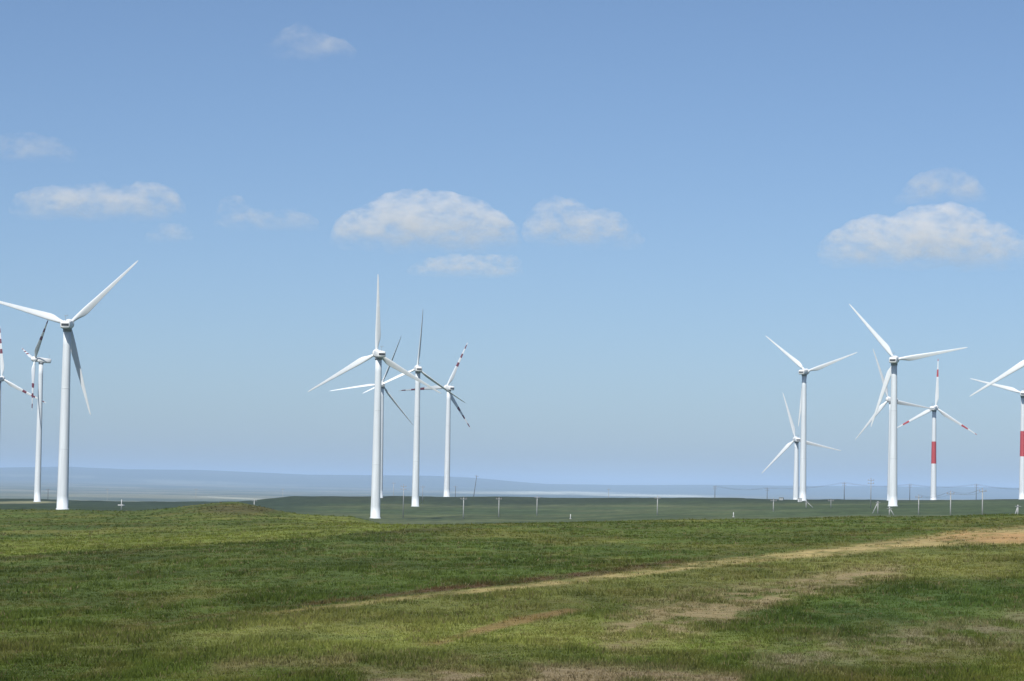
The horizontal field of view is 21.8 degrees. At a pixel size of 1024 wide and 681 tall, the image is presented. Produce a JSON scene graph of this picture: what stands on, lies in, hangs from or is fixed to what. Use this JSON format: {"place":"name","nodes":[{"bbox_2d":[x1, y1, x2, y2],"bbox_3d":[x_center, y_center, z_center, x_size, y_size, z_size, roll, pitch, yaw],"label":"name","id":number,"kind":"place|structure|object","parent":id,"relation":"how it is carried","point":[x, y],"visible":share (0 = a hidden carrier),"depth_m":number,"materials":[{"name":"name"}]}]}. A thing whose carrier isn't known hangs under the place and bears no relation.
{"place":"outdoors","nodes":[
{"label":"outdoors","id":0,"kind":"place"},
{"bbox_2d":[0,467,1023,680],"bbox_3d":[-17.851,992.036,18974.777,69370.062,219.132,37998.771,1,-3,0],"label":"ground","id":1,"kind":"structure","parent":0,"point":[135,490],"depth_m":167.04,"materials":[{"name":"green plant"}]},
{"bbox_2d":[0,330,45,420],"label":"wind turbine","id":2,"kind":"object","parent":1,"relation":"on","point":[2,377],"visible":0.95,"depth_m":1399.52,"materials":[{"name":"paint"}]},
{"bbox_2d":[22,320,50,501],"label":"wind turbine","id":3,"kind":"object","parent":1,"relation":"on","point":[37,483],"visible":0.94,"depth_m":1367.33,"materials":[{"name":"paint"}]},
{"bbox_2d":[0,261,137,509],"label":"wind turbine","id":4,"kind":"object","parent":1,"relation":"on","point":[69,342],"visible":0.96,"depth_m":788.52,"materials":[{"name":"paint"}]},
{"bbox_2d":[331,335,412,497],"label":"wind turbine","id":5,"kind":"object","parent":1,"relation":"on","point":[383,388],"visible":0.62,"depth_m":1412.62,"materials":[{"name":"paint"}]},
{"bbox_2d":[308,276,441,517],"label":"wind turbine","id":6,"kind":"object","parent":1,"relation":"on","point":[378,355],"visible":0.99,"depth_m":933.40,"materials":[{"name":"paint"}]},
{"bbox_2d":[401,485,405,516],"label":"utility pole","id":7,"kind":"object","parent":1,"relation":"on","point":[403,486],"visible":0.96,"depth_m":980.26,"materials":[{"name":"metal"}]},
{"bbox_2d":[362,312,464,506],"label":"wind turbine","id":8,"kind":"object","parent":1,"relation":"on","point":[417,369],"visible":0.9,"depth_m":1230.44,"materials":[{"name":"paint"}]},
{"bbox_2d":[399,342,470,496],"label":"wind turbine","id":9,"kind":"object","parent":1,"relation":"on","point":[450,397],"visible":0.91,"depth_m":1474.12,"materials":[{"name":"paint"}]},
{"bbox_2d":[762,394,840,499],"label":"wind turbine","id":10,"kind":"object","parent":1,"relation":"on","point":[796,440],"visible":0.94,"depth_m":1533.24,"materials":[{"name":"paint"}]},
{"bbox_2d":[766,336,856,500],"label":"wind turbine","id":11,"kind":"object","parent":1,"relation":"on","point":[803,372],"visible":0.98,"depth_m":1318.42,"materials":[{"name":"paint"}]},
{"bbox_2d":[855,349,933,500],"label":"wind turbine","id":12,"kind":"object","parent":1,"relation":"on","point":[887,399],"visible":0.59,"depth_m":1379.97,"materials":[{"name":"paint"}]},
{"bbox_2d":[849,304,966,505],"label":"wind turbine","id":13,"kind":"object","parent":1,"relation":"on","point":[891,373],"visible":1,"depth_m":1020.45,"materials":[{"name":"paint"}]},
{"bbox_2d":[897,361,976,499],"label":"wind turbine","id":14,"kind":"object","parent":1,"relation":"on","point":[933,465],"visible":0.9,"depth_m":1503.60,"materials":[{"name":"paint"}]},
{"bbox_2d":[979,488,986,514],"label":"utility pole","id":15,"kind":"object","parent":1,"relation":"on","point":[982,491],"visible":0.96,"depth_m":758.38,"materials":[{"name":"concrete"}]},
{"bbox_2d":[969,360,1023,396],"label":"wind turbine","id":16,"kind":"object","parent":1,"relation":"on","point":[1018,366],"visible":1,"depth_m":940.80,"materials":[{"name":"paint"}]},
{"bbox_2d":[970,378,1023,498],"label":"wind turbine","id":17,"kind":"object","parent":1,"relation":"on","point":[1021,479],"visible":0.99,"depth_m":1363.11,"materials":[{"name":"paint"}]},
{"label":"utility pole","id":18,"kind":"object","parent":1,"relation":"on","visible":0},
{"bbox_2d":[714,482,1018,489],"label":"power line","id":19,"kind":"object","parent":18,"relation":"attached to","point":[873,485],"visible":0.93,"depth_m":1508.77,"materials":[{"name":"metal"}]},
{"bbox_2d":[0,0,1023,487],"label":"sky","id":20,"kind":"structure","parent":0,"point":[615,206],"materials":[{"name":"blue"}]}
]}

